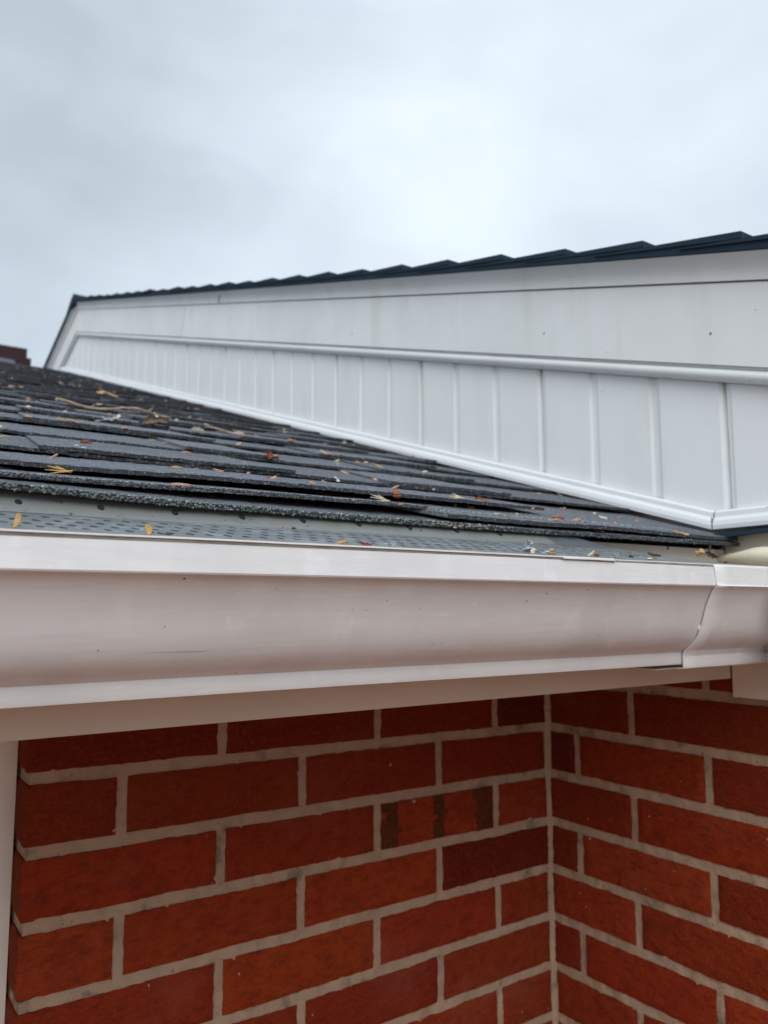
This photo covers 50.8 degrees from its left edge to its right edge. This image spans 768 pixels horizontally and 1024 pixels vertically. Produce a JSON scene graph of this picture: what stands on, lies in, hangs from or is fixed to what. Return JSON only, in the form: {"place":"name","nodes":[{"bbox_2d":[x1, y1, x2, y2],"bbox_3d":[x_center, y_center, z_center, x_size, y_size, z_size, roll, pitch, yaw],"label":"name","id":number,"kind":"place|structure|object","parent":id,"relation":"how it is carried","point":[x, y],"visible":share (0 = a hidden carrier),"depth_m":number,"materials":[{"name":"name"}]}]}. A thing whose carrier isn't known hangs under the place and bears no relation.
{"place":"outdoors","nodes":[
{"label":"outdoors","id":0,"kind":"place"},
{"bbox_2d":[0,0,767,367],"label":"sky","id":1,"kind":"structure","parent":0,"point":[145,144],"materials":[{"name":"white"}]},
{"bbox_2d":[647,552,660,556],"bbox_3d":[0.243,0.038,0.726,0.007,0.005,0.010,4,-8,-34],"label":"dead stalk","id":2,"kind":"object","parent":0,"point":[654,555],"visible":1,"depth_m":0.72,"materials":[{"name":"plant"}]},
{"label":"ground","id":3,"kind":"structure","parent":0,"visible":0},
{"bbox_2d":[4,694,557,1023],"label":"brick wall","id":4,"kind":"structure","parent":3,"relation":"on","point":[387,866],"depth_m":0.93,"materials":[{"name":"brick"}]},
{"bbox_2d":[0,511,730,741],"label":"fascia board","id":5,"kind":"object","parent":4,"relation":"on","point":[17,724],"visible":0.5,"depth_m":0.62,"materials":[{"name":"paint"}]},
{"bbox_2d":[0,489,752,709],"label":"gutter","id":6,"kind":"object","parent":5,"relation":"attached to","point":[110,609],"visible":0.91,"depth_m":0.52,"materials":[{"name":"paint"}]},
{"bbox_2d":[12,513,21,527],"bbox_3d":[-0.188,0.005,0.415,0.004,0.009,0.002,4,-8,-34],"label":"maple seed","id":7,"kind":"object","parent":6,"relation":"on","point":[17,519],"visible":1,"depth_m":0.41,"materials":[{"name":"yellow plant"}]},
{"bbox_2d":[145,524,152,534],"bbox_3d":[-0.132,0.010,0.453,0.004,0.007,0.002,4,-8,-34],"label":"maple seed","id":8,"kind":"object","parent":6,"relation":"on","point":[148,529],"visible":1,"depth_m":0.45,"materials":[{"name":"yellow plant"}]},
{"bbox_2d":[336,540,346,543],"bbox_3d":[-0.028,0.020,0.524,0.007,0.003,0.003,4,-8,-34],"label":"maple seed","id":9,"kind":"object","parent":6,"relation":"on","point":[342,542],"visible":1,"depth_m":0.52,"materials":[{"name":"plant"}]},
{"bbox_2d":[385,542,395,546],"bbox_3d":[0.004,0.022,0.545,0.007,0.003,0.005,4,-8,-34],"label":"plastic scrap","id":10,"kind":"object","parent":6,"relation":"on","point":[392,544],"visible":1,"depth_m":0.55,"materials":[{"name":"white plastic"}]},
{"bbox_2d":[523,539,533,551],"bbox_3d":[0.112,0.026,0.629,0.008,0.011,0.008,4,-8,-34],"label":"plastic scrap","id":11,"kind":"object","parent":6,"relation":"on","point":[528,545],"visible":1,"depth_m":0.63,"materials":[{"name":"white plastic"}]},
{"bbox_2d":[536,549,551,554],"bbox_3d":[0.124,0.031,0.627,0.008,0.005,0.009,4,-8,-34],"label":"plastic scrap","id":12,"kind":"object","parent":6,"relation":"on","point":[543,551],"visible":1,"depth_m":0.63,"materials":[{"name":"white plastic"}]},
{"bbox_2d":[695,549,705,555],"bbox_3d":[0.324,0.041,0.827,0.011,0.008,0.009,4,-8,-34],"label":"bud cluster","id":13,"kind":"object","parent":6,"relation":"on","point":[700,552],"visible":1,"depth_m":0.83,"materials":[{"name":"plant"}]},
{"bbox_2d":[706,551,716,558],"bbox_3d":[0.326,0.043,0.804,0.007,0.008,0.009,4,-8,-34],"label":"curled leaf","id":14,"kind":"object","parent":6,"relation":"on","point":[710,554],"visible":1,"depth_m":0.80,"materials":[{"name":"brown plant"}]},
{"bbox_2d":[633,565,767,669],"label":"gutter corner","id":15,"kind":"object","parent":5,"relation":"attached to","point":[733,629],"visible":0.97,"depth_m":0.76,"materials":[{"name":"paint"}]},
{"bbox_2d":[716,547,767,566],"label":"sealant bead","id":16,"kind":"object","parent":15,"relation":"in","point":[756,556],"visible":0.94,"depth_m":0.89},
{"bbox_2d":[0,361,767,549],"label":"shingled roof","id":17,"kind":"structure","parent":4,"relation":"on","point":[113,460],"depth_m":0.84,"materials":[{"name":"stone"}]},
{"bbox_2d":[0,344,30,365],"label":"chimney","id":18,"kind":"object","parent":17,"relation":"on","point":[14,355],"visible":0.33,"depth_m":5.21,"materials":[{"name":"brick"}]},
{"bbox_2d":[45,466,72,473],"bbox_3d":[-0.213,-0.027,0.529,0.017,0.006,0.005,4,-8,-34],"label":"needle bunch","id":19,"kind":"object","parent":17,"relation":"on","point":[60,470],"visible":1,"depth_m":0.53,"materials":[{"name":"plant"}]},
{"bbox_2d":[80,437,91,443],"bbox_3d":[-0.277,-0.066,0.751,0.010,0.008,0.006,4,-8,-34],"label":"bud cluster","id":20,"kind":"object","parent":17,"relation":"on","point":[85,441],"visible":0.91,"depth_m":0.75,"materials":[{"name":"brown plant"}]},
{"bbox_2d":[95,416,116,421],"bbox_3d":[-0.370,-0.124,1.075,0.029,0.012,0.008,4,-8,-34],"label":"stick","id":21,"kind":"object","parent":17,"relation":"on","point":[112,419],"visible":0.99,"depth_m":1.07,"materials":[{"name":"grey wood"}]},
{"bbox_2d":[55,397,171,418],"bbox_3d":[-0.416,-0.163,1.266,0.008,0.029,0.227,-4,-8,31],"label":"twig","id":22,"kind":"object","parent":17,"relation":"on","point":[71,403],"visible":0.97,"depth_m":1.24,"materials":[{"name":"brown wood"}]},
{"bbox_2d":[138,414,170,425],"bbox_3d":[-0.315,-0.126,1.109,0.044,0.017,0.012,2,-7,-19],"label":"curled leaf","id":23,"kind":"object","parent":17,"relation":"on","point":[150,419],"visible":1,"depth_m":1.11,"materials":[{"name":"brown plant"}]},
{"bbox_2d":[171,483,189,485],"bbox_3d":[-0.146,-0.020,0.580,0.013,0.002,0.007,4,-8,-34],"label":"maple seed","id":24,"kind":"object","parent":17,"relation":"on","point":[183,484],"visible":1,"depth_m":0.58,"materials":[{"name":"plant"}]},
{"bbox_2d":[205,426,244,434],"bbox_3d":[-0.249,-0.127,1.265,0.061,0.013,0.010,1,-7,-10],"label":"seed stalk","id":25,"kind":"object","parent":17,"relation":"on","point":[220,429],"visible":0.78,"depth_m":1.26,"materials":[{"name":"beige plant"}]},
{"bbox_2d":[266,451,272,458],"bbox_3d":[-0.129,-0.064,0.903,0.009,0.009,0.009,4,-8,-34],"label":"leaf scrap","id":26,"kind":"object","parent":17,"relation":"on","point":[269,455],"visible":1,"depth_m":0.91,"materials":[{"name":"brown plant"}]},
{"bbox_2d":[371,494,389,501],"bbox_3d":[-0.003,-0.012,0.703,0.015,0.008,0.011,4,-8,-34],"label":"needle bunch","id":27,"kind":"object","parent":17,"relation":"on","point":[381,498],"visible":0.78,"depth_m":0.70,"materials":[{"name":"beige plant"}]},
{"bbox_2d":[392,489,400,497],"bbox_3d":[0.011,-0.017,0.722,0.010,0.009,0.006,4,-8,-34],"label":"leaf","id":28,"kind":"object","parent":17,"relation":"on","point":[396,494],"visible":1,"depth_m":0.72,"materials":[{"name":"plant"}]},
{"bbox_2d":[450,493,464,498],"bbox_3d":[0.070,-0.015,0.771,0.011,0.007,0.011,4,-8,-34],"label":"needle bunch","id":29,"kind":"object","parent":17,"relation":"on","point":[455,496],"visible":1,"depth_m":0.77,"materials":[{"name":"beige plant"}]},
{"bbox_2d":[553,515,564,519],"bbox_3d":[0.175,0.005,0.808,0.009,0.008,0.009,4,-8,-34],"label":"bud cluster","id":30,"kind":"object","parent":17,"relation":"on","point":[560,517],"visible":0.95,"depth_m":0.81,"materials":[{"name":"orange plant"}]},
{"bbox_2d":[549,666,767,1023],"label":"brick wall","id":31,"kind":"structure","parent":3,"relation":"on","point":[659,797],"depth_m":1.00,"materials":[{"name":"brick"}]},
{"bbox_2d":[43,231,767,563],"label":"gable wall","id":32,"kind":"structure","parent":31,"relation":"on","point":[633,376],"depth_m":1.25,"materials":[{"name":"plastic"}]},
{"bbox_2d":[725,533,767,699],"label":"frieze board","id":33,"kind":"object","parent":32,"relation":"attached to","point":[750,681],"visible":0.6,"depth_m":0.91,"materials":[{"name":"paint"}]},
{"bbox_3d":[-1.625,1.254,-0.159,0.900,2.359,0.100,4,-8,-34],"label":"brick wall","id":34,"kind":"object","parent":3,"relation":"on","visible":0},
{"bbox_2d":[0,741,17,1023],"bbox_3d":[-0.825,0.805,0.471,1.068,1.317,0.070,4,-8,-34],"label":"downspout","id":35,"kind":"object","parent":34,"relation":"attached to","point":[8,760],"depth_m":0.81,"materials":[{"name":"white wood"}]}
]}

